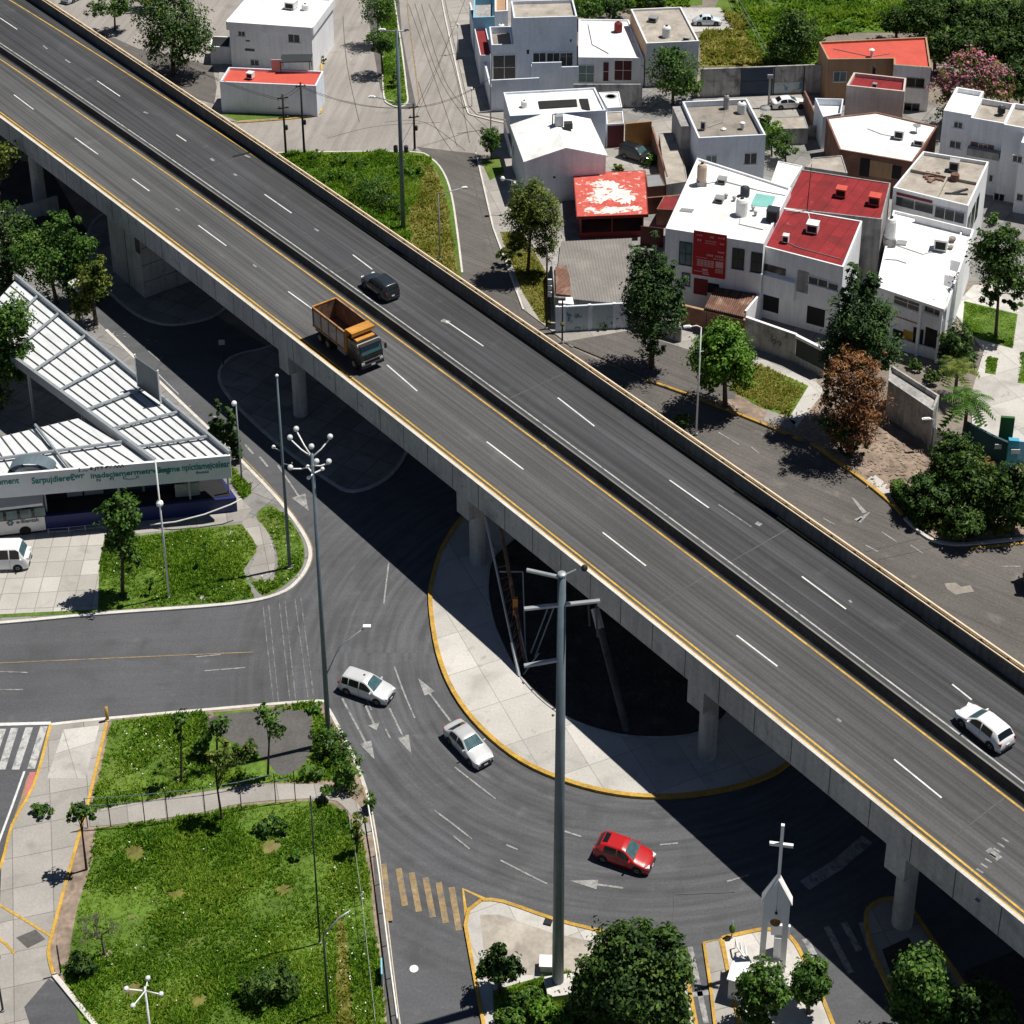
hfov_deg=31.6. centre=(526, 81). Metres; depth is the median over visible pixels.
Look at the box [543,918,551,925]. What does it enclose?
storm drain
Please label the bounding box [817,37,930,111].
house
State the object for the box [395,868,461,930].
road marking
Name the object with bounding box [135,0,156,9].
broadleaf tree
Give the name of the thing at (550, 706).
kerb
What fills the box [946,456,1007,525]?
garden tree
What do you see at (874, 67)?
roof vent
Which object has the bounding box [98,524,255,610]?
lawn
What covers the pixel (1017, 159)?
window
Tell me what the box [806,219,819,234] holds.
cooling unit
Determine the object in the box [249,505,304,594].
lawn
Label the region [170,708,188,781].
sapling
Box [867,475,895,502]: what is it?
path
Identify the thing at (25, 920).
kerb
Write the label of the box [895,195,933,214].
window
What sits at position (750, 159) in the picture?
window
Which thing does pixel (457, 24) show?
street lamp
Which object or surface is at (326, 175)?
shrub
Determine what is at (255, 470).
kerb
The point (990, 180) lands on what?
window
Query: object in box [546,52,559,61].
window
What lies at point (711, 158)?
window
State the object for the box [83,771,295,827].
fence
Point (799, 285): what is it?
house
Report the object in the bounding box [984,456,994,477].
shrub
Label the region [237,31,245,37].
window
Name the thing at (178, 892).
soil bed
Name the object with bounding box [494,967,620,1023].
grass
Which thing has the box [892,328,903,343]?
door
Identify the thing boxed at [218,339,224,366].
sign post
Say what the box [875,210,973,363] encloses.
house
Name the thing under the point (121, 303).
kerb
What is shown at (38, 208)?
retaining wall
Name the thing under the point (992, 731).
hatchback
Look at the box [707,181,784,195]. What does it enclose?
roof pipe
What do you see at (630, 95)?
boundary wall
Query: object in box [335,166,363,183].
shrub
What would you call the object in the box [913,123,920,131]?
satellite dish
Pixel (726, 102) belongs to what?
water tank
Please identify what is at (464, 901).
road marking
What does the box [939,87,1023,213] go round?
apartment building
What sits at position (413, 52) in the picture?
kerb
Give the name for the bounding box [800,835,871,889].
road marking
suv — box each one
[361,272,399,301]
[618,140,655,164]
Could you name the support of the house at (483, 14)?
on the pavement at (469, 73)
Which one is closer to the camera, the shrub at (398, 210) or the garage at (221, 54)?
the shrub at (398, 210)
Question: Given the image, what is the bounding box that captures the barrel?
[950,172,959,181]
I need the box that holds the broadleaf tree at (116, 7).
[83,0,134,30]
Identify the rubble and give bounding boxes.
[522,643,684,721]
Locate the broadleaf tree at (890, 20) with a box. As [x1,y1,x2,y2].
[877,5,913,37]
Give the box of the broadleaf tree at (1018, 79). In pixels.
[998,55,1023,103]
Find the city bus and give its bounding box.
[0,495,45,536]
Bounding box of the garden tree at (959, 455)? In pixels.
[927,428,985,483]
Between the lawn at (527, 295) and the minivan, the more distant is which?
the lawn at (527, 295)
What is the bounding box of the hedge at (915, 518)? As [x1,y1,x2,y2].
[889,478,928,528]
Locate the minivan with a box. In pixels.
[337,666,395,706]
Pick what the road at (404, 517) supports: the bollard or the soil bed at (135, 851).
the bollard
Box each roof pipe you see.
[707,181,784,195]
[788,242,840,258]
[833,48,889,56]
[896,245,936,253]
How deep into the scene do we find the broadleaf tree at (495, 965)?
111.80 m
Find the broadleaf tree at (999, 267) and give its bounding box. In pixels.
[964,225,1023,337]
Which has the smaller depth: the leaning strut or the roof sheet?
the leaning strut
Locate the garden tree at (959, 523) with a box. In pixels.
[941,503,986,541]
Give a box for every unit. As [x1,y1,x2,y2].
[246,70,254,79]
[284,0,297,9]
[552,113,572,129]
[648,14,657,22]
[683,35,690,40]
[701,120,705,130]
[714,194,724,203]
[717,175,727,184]
[766,205,779,222]
[782,233,789,243]
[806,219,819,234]
[835,184,847,197]
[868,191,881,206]
[894,126,905,139]
[913,136,924,146]
[934,233,949,251]
[949,158,959,171]
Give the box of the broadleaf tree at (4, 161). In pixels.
[0,140,27,209]
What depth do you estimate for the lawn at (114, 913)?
118.78 m
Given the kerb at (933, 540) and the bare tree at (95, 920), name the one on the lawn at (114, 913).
the bare tree at (95, 920)
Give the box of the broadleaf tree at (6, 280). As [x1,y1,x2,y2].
[0,200,36,292]
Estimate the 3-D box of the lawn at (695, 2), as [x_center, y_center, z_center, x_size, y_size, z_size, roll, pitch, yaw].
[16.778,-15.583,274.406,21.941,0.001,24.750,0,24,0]
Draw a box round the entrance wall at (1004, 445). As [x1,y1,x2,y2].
[966,415,1023,468]
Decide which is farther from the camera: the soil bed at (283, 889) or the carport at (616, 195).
the carport at (616, 195)
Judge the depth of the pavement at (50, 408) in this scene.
170.27 m
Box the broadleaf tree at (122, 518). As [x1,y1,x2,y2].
[92,487,142,595]
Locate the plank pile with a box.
[945,188,967,194]
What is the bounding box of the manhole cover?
[410,965,417,972]
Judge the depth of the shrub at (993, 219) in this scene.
203.84 m
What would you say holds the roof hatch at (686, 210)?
on the house at (745, 258)
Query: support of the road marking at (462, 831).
on the road at (404, 517)
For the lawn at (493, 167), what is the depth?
216.86 m
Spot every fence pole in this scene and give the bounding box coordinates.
[56,945,61,975]
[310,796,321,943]
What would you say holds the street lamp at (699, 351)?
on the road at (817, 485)
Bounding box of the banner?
[692,230,726,278]
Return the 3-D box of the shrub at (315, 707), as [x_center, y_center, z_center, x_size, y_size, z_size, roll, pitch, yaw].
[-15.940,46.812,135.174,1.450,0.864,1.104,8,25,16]
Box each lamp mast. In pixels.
[272,374,292,569]
[287,426,370,745]
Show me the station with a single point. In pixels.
(75, 472)
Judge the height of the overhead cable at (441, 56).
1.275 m
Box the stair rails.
[735,939,750,960]
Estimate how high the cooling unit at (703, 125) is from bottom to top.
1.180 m
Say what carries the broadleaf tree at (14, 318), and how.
on the pavement at (50, 408)
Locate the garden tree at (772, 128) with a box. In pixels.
[763,120,783,155]
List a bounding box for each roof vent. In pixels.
[740,121,744,129]
[869,48,874,57]
[872,65,876,74]
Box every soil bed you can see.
[0,155,86,261]
[57,827,95,965]
[122,844,147,861]
[123,982,146,996]
[167,888,184,900]
[191,995,207,1008]
[261,840,280,853]
[274,884,291,895]
[489,539,726,735]
[882,938,936,1023]
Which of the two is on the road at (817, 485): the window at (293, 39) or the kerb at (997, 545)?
the kerb at (997, 545)
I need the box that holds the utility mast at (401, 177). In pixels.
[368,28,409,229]
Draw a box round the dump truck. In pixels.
[311,297,386,369]
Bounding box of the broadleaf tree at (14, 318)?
[0,287,38,409]
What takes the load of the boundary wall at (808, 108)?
on the pavement at (664, 124)
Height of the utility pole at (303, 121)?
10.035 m
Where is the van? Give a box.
[0,538,31,571]
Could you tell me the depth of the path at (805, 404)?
173.41 m
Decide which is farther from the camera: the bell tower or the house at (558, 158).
the house at (558, 158)
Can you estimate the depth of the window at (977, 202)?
197.43 m
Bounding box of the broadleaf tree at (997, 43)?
[965,25,1023,80]
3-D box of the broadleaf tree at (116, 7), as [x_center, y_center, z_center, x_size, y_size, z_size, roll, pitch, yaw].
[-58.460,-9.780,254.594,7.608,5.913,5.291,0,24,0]
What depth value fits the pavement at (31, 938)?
116.94 m
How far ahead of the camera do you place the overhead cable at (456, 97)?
221.75 m
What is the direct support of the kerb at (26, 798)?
on the road at (404, 517)
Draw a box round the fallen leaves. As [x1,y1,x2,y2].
[866,422,930,488]
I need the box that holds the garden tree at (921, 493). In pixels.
[900,471,952,516]
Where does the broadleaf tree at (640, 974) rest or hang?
on the lawn at (496, 1008)
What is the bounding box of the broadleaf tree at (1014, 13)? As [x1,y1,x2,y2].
[975,0,1023,36]
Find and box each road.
[0,247,1014,1023]
[24,979,80,1023]
[417,147,1023,664]
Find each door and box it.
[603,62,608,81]
[607,125,623,146]
[693,278,707,295]
[859,158,869,176]
[891,165,901,179]
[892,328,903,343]
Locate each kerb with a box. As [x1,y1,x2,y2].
[0,329,311,624]
[0,724,51,870]
[0,904,49,936]
[0,938,14,954]
[47,722,107,973]
[49,700,400,1023]
[51,972,97,1023]
[87,213,225,325]
[217,344,407,492]
[237,62,321,122]
[242,458,312,568]
[278,151,462,272]
[362,786,399,1023]
[379,0,408,107]
[407,0,419,103]
[428,516,790,799]
[441,0,503,123]
[464,898,697,1023]
[475,152,523,309]
[487,538,727,737]
[647,379,817,447]
[702,939,736,1023]
[720,927,834,1023]
[816,445,903,515]
[864,896,965,1009]
[903,517,1023,545]
[970,542,1023,548]
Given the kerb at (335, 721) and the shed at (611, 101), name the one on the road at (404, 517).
the kerb at (335, 721)
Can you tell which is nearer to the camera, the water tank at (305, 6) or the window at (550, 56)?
the window at (550, 56)
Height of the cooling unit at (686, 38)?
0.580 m
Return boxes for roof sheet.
[750,193,775,206]
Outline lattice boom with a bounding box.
[484,517,553,676]
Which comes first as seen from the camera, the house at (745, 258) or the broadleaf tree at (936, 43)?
the house at (745, 258)
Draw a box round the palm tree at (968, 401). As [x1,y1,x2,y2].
[936,386,995,434]
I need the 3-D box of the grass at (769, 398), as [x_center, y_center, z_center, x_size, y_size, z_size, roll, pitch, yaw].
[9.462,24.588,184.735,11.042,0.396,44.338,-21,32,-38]
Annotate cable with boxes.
[141,41,276,99]
[145,43,274,97]
[150,498,241,524]
[302,86,416,107]
[303,88,407,107]
[417,0,464,104]
[417,79,488,107]
[419,78,489,106]
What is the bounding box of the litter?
[119,733,365,1015]
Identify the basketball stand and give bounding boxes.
[759,74,772,110]
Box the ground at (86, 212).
[0,0,1023,541]
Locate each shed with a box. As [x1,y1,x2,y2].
[470,10,491,84]
[552,238,631,315]
[599,91,621,111]
[646,174,665,196]
[656,196,678,226]
[659,133,686,195]
[769,116,807,144]
[804,155,847,175]
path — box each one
[74,784,370,834]
[242,518,274,579]
[753,360,822,426]
[764,410,795,429]
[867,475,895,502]
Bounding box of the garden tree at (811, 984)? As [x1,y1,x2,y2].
[787,951,833,1014]
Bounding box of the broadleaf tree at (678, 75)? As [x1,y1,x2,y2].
[641,44,704,104]
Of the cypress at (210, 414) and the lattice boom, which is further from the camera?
the cypress at (210, 414)
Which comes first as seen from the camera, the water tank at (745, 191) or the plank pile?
the water tank at (745, 191)
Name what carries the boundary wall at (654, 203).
on the pavement at (656, 104)
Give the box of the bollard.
[104,706,109,721]
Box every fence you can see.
[48,523,105,534]
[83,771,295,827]
[347,811,375,1023]
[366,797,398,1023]
[640,226,663,247]
[736,0,769,65]
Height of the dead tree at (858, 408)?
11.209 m
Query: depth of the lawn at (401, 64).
243.29 m
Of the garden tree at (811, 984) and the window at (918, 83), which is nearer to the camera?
the garden tree at (811, 984)
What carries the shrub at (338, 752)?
on the lawn at (257, 765)
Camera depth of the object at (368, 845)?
126.98 m
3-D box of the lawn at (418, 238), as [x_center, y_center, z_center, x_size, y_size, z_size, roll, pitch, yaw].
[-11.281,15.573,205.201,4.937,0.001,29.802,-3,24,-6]
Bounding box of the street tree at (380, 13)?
[358,0,399,35]
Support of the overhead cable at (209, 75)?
attached to the utility pole at (285, 127)
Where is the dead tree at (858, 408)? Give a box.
[812,343,896,457]
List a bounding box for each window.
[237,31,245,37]
[250,59,259,66]
[287,34,300,43]
[492,54,515,79]
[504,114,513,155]
[532,52,545,61]
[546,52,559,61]
[559,52,573,65]
[578,65,594,82]
[614,60,631,80]
[678,241,691,267]
[681,272,690,287]
[706,155,716,163]
[730,248,744,271]
[743,152,757,165]
[749,252,762,274]
[763,294,778,313]
[764,263,785,275]
[806,306,824,327]
[807,275,827,289]
[827,282,838,292]
[832,71,846,82]
[892,295,918,312]
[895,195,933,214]
[904,102,919,110]
[906,77,924,88]
[913,327,923,344]
[923,299,944,318]
[934,205,964,224]
[948,140,961,150]
[952,121,962,129]
[967,213,970,227]
[970,202,975,228]
[974,193,979,222]
[987,174,992,182]
[993,192,1004,200]
[1011,155,1022,164]
[1015,193,1023,202]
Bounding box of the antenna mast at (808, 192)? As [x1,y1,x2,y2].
[806,164,812,211]
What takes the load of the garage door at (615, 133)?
in the garage at (614, 133)
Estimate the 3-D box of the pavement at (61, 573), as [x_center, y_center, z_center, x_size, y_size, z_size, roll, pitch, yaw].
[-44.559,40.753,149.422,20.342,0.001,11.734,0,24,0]
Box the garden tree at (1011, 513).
[981,457,1023,534]
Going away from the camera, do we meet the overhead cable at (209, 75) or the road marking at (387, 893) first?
the road marking at (387, 893)
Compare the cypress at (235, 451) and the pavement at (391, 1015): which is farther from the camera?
the cypress at (235, 451)
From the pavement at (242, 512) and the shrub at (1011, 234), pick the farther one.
the shrub at (1011, 234)
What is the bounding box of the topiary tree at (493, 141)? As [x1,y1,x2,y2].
[478,126,501,158]
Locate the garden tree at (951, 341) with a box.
[937,319,979,367]
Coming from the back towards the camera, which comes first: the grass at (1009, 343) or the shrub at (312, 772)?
the grass at (1009, 343)
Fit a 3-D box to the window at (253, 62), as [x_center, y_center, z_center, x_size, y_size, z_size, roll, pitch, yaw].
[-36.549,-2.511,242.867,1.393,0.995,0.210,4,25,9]
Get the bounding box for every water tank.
[301,3,308,10]
[521,100,527,107]
[614,21,621,32]
[662,25,670,37]
[696,162,706,186]
[723,93,728,109]
[736,196,747,216]
[737,100,745,114]
[740,185,749,197]
[883,215,896,247]
[997,105,1005,113]
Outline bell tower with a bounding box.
[759,823,792,971]
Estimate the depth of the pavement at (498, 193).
197.22 m
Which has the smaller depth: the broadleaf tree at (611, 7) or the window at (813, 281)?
the window at (813, 281)
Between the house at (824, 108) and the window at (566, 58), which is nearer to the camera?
the house at (824, 108)
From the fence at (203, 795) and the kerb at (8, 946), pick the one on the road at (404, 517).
the kerb at (8, 946)
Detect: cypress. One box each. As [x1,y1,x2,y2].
[207,412,217,437]
[209,398,225,444]
[220,406,240,455]
[231,429,243,462]
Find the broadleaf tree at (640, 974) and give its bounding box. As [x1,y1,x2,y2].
[564,915,696,1023]
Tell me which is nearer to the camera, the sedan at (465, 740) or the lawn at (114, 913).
the lawn at (114, 913)
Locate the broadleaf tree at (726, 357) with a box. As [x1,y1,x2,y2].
[681,314,759,407]
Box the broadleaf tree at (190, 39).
[130,0,219,75]
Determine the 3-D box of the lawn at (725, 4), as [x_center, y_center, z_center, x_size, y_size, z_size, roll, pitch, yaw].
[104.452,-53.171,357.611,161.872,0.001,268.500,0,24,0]
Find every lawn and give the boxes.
[0,609,96,616]
[60,801,384,1023]
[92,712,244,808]
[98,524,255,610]
[214,705,355,783]
[219,113,306,120]
[232,473,250,499]
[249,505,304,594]
[278,152,461,277]
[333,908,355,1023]
[381,0,406,105]
[407,161,456,271]
[480,157,503,179]
[492,971,689,1023]
[500,232,550,324]
[632,0,701,6]
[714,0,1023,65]
[730,366,807,416]
[962,301,1017,347]
[985,356,997,374]
[1018,353,1023,382]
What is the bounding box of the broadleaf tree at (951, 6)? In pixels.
[925,0,976,42]
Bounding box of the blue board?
[380,958,382,985]
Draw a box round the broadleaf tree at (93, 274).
[68,254,113,325]
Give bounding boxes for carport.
[573,170,647,238]
[705,287,755,330]
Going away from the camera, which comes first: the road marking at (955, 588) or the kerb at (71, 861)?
the kerb at (71, 861)
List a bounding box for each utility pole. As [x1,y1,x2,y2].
[277,94,288,153]
[295,82,305,152]
[408,103,418,151]
[490,54,491,128]
[545,249,551,329]
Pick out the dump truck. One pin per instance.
(347, 330)
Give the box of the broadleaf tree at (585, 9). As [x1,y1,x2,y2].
[574,0,605,18]
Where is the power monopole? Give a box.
[524,564,599,1002]
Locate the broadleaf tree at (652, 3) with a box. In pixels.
[635,0,669,7]
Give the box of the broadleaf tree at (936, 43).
[925,30,949,73]
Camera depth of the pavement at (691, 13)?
260.88 m
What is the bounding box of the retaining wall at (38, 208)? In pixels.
[0,195,58,225]
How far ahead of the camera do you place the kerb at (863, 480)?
161.11 m
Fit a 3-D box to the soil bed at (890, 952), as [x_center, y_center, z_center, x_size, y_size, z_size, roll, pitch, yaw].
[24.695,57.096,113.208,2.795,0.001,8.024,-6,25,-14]
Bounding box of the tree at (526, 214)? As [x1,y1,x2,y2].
[499,174,564,275]
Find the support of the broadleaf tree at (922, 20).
on the ground at (86, 212)
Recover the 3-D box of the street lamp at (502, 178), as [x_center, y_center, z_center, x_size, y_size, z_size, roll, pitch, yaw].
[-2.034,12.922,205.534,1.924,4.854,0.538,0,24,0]
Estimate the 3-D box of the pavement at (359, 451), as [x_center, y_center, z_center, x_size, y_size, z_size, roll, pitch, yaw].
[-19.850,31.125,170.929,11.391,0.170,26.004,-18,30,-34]
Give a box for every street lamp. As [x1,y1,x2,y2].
[68,276,88,324]
[124,975,163,1023]
[155,459,169,597]
[231,401,242,479]
[322,910,349,1013]
[438,186,467,259]
[451,23,460,52]
[500,176,515,198]
[558,297,565,343]
[683,325,703,435]
[922,417,934,450]
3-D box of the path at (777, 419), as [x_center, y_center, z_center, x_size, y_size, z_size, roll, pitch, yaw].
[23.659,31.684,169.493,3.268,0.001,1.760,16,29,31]
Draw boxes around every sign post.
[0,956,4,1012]
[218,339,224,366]
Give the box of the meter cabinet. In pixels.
[539,954,551,972]
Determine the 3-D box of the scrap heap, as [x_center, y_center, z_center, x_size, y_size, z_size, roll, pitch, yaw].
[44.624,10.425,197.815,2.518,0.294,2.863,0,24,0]
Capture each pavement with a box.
[0,231,308,620]
[0,531,105,613]
[0,720,104,1023]
[16,929,44,947]
[47,725,98,777]
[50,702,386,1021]
[67,489,250,532]
[89,214,223,322]
[208,709,312,775]
[214,64,318,121]
[220,346,404,489]
[373,856,396,1023]
[432,515,785,793]
[445,0,514,119]
[467,901,693,1023]
[476,143,816,381]
[480,915,597,974]
[550,88,1023,362]
[565,330,735,398]
[605,93,821,178]
[682,8,732,32]
[706,940,735,1023]
[707,391,1023,538]
[725,931,829,1023]
[868,900,961,999]
[956,285,1023,440]
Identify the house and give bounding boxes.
[220,54,324,116]
[226,0,334,70]
[473,0,494,56]
[489,0,577,89]
[495,0,507,26]
[503,87,605,156]
[510,111,607,201]
[578,19,643,84]
[630,7,698,86]
[663,158,790,317]
[671,98,765,178]
[762,169,890,335]
[771,161,802,187]
[813,98,842,148]
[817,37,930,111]
[824,112,936,193]
[844,72,905,117]
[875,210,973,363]
[891,151,988,245]
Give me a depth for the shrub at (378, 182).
208.42 m
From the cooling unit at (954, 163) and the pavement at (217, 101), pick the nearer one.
the cooling unit at (954, 163)
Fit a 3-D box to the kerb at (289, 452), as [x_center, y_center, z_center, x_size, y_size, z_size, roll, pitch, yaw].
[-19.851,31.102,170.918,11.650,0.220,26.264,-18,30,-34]
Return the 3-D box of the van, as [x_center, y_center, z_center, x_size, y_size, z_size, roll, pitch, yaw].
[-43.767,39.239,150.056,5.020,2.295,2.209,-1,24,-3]
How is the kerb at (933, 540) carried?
on the ground at (86, 212)
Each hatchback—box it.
[593,830,655,875]
[954,702,1015,753]
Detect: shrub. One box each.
[29,802,55,817]
[68,947,98,976]
[145,577,153,593]
[191,731,209,757]
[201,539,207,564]
[231,736,258,757]
[238,956,302,1004]
[251,811,290,837]
[289,848,301,860]
[298,764,324,779]
[305,700,322,712]
[309,149,321,159]
[309,721,334,738]
[311,725,351,763]
[318,167,342,180]
[331,152,350,163]
[331,747,366,795]
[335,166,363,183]
[346,172,392,205]
[354,158,369,169]
[362,790,376,812]
[370,191,399,212]
[389,69,400,87]
[396,158,423,178]
[396,203,400,219]
[493,1006,524,1023]
[495,247,517,264]
[503,982,542,1014]
[528,994,560,1023]
[543,1006,586,1023]
[558,1002,590,1022]
[613,164,624,170]
[641,153,656,166]
[672,413,691,426]
[813,374,868,456]
[907,358,922,371]
[919,514,947,528]
[923,370,940,382]
[934,105,945,119]
[939,528,950,539]
[984,212,998,224]
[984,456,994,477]
[985,518,1012,536]
[1005,222,1019,236]
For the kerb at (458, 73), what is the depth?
240.82 m
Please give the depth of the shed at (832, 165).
205.96 m
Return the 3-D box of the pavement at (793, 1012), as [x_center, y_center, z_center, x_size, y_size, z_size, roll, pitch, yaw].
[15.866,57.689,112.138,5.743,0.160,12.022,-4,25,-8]
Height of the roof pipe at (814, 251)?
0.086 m
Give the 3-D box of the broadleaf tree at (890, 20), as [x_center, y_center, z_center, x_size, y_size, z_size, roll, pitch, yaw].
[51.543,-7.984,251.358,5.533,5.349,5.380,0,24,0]
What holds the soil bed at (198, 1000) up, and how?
on the lawn at (114, 913)
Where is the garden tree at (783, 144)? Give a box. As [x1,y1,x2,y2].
[771,128,799,162]
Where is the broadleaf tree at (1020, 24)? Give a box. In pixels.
[1006,17,1023,63]
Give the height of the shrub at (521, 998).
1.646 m
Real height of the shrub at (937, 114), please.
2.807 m
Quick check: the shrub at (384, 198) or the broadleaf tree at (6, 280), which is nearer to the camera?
the broadleaf tree at (6, 280)
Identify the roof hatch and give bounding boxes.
[679,208,693,212]
[896,239,906,245]
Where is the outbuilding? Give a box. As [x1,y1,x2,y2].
[885,365,938,445]
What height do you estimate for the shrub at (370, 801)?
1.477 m
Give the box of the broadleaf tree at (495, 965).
[475,942,526,993]
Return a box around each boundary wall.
[469,2,538,110]
[555,302,628,331]
[573,84,642,106]
[625,121,651,145]
[629,312,681,341]
[647,194,680,213]
[651,126,667,180]
[681,304,744,337]
[700,64,821,96]
[744,292,763,319]
[744,316,824,377]
[764,125,816,137]
[803,91,813,124]
[898,339,946,362]
[932,426,953,450]
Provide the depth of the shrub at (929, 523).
154.73 m
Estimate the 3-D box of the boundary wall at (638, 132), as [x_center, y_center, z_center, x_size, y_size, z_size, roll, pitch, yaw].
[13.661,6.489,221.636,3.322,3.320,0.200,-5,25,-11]
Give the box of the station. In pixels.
[0,274,236,530]
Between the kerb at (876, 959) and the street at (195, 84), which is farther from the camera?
the street at (195, 84)
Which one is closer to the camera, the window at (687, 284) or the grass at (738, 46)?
the window at (687, 284)
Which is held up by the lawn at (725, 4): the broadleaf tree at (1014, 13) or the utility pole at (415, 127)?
the broadleaf tree at (1014, 13)
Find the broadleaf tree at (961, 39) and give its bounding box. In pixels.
[938,22,986,74]
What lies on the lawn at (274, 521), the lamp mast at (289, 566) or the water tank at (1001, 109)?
the lamp mast at (289, 566)
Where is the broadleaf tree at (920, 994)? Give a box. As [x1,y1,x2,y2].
[883,940,965,1023]
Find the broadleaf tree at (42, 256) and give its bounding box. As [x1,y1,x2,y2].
[0,209,107,306]
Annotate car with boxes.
[692,13,721,25]
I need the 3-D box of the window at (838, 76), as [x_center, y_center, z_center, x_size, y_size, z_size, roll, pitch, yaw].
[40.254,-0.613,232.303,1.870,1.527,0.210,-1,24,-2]
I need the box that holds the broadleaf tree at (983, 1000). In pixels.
[948,973,1021,1023]
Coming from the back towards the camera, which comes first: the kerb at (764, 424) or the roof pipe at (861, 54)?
the roof pipe at (861, 54)
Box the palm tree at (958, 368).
[936,355,979,400]
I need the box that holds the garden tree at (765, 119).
[758,114,771,130]
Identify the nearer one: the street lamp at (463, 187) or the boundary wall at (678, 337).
the boundary wall at (678, 337)
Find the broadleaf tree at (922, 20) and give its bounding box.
[893,0,948,37]
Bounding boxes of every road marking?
[0,652,252,662]
[0,654,244,689]
[0,722,50,725]
[0,726,47,769]
[0,771,24,839]
[15,775,28,814]
[24,772,35,795]
[148,350,267,466]
[262,597,313,701]
[277,465,869,888]
[330,4,530,318]
[343,538,930,923]
[366,563,748,883]
[381,864,392,920]
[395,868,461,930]
[462,888,484,915]
[464,890,479,907]
[687,947,708,1023]
[718,432,1020,566]
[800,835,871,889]
[802,921,875,973]
[851,497,865,512]
[944,583,973,594]
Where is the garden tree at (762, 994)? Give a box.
[731,951,793,1023]
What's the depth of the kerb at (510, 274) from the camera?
202.66 m
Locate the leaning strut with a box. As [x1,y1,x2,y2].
[591,607,629,732]
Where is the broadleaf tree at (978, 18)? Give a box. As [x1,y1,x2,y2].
[945,0,1012,40]
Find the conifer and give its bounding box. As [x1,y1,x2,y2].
[816,262,907,401]
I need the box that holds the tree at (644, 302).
[617,230,690,369]
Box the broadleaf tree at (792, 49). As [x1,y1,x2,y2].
[760,7,824,65]
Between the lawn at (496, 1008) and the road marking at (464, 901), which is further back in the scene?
the road marking at (464, 901)
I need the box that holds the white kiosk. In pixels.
[727,956,755,1000]
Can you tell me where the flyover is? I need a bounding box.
[0,0,1023,956]
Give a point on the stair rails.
(742, 952)
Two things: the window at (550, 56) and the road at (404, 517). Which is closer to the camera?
the road at (404, 517)
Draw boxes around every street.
[49,0,505,152]
[94,30,216,103]
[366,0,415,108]
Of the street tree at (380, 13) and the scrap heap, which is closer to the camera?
the scrap heap
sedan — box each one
[60,0,75,3]
[443,718,493,769]
[770,95,803,109]
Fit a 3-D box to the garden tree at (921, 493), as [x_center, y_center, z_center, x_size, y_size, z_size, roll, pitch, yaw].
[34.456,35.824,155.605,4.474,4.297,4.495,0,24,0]
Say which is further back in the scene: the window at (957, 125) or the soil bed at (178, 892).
the window at (957, 125)
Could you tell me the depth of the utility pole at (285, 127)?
217.37 m
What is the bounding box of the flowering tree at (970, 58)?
[925,44,1016,112]
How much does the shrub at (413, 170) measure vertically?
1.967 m
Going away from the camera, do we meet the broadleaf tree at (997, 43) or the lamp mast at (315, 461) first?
the lamp mast at (315, 461)
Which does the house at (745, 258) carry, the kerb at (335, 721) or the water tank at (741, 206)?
the water tank at (741, 206)
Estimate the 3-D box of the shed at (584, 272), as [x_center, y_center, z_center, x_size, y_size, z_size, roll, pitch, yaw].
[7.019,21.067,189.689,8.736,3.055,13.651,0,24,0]
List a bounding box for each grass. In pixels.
[281,147,432,242]
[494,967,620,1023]
[502,232,804,414]
[699,8,763,64]
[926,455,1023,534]
[963,301,1023,380]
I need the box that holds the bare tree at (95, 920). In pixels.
[77,910,118,960]
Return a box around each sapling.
[66,801,99,870]
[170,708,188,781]
[199,712,231,754]
[205,736,255,819]
[253,701,286,776]
[320,784,332,800]
[349,811,367,853]
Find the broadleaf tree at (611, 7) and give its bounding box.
[602,0,634,18]
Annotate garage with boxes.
[210,36,231,63]
[605,111,623,146]
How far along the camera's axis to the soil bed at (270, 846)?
123.72 m
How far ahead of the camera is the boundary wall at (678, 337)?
181.88 m
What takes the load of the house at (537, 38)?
on the pavement at (469, 73)
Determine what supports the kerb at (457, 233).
on the ground at (86, 212)
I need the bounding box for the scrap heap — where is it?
[923,171,947,182]
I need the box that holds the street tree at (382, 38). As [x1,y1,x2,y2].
[364,23,395,73]
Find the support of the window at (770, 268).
in the house at (799, 285)
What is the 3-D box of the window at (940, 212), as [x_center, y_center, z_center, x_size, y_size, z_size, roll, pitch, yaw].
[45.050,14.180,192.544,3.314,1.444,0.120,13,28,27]

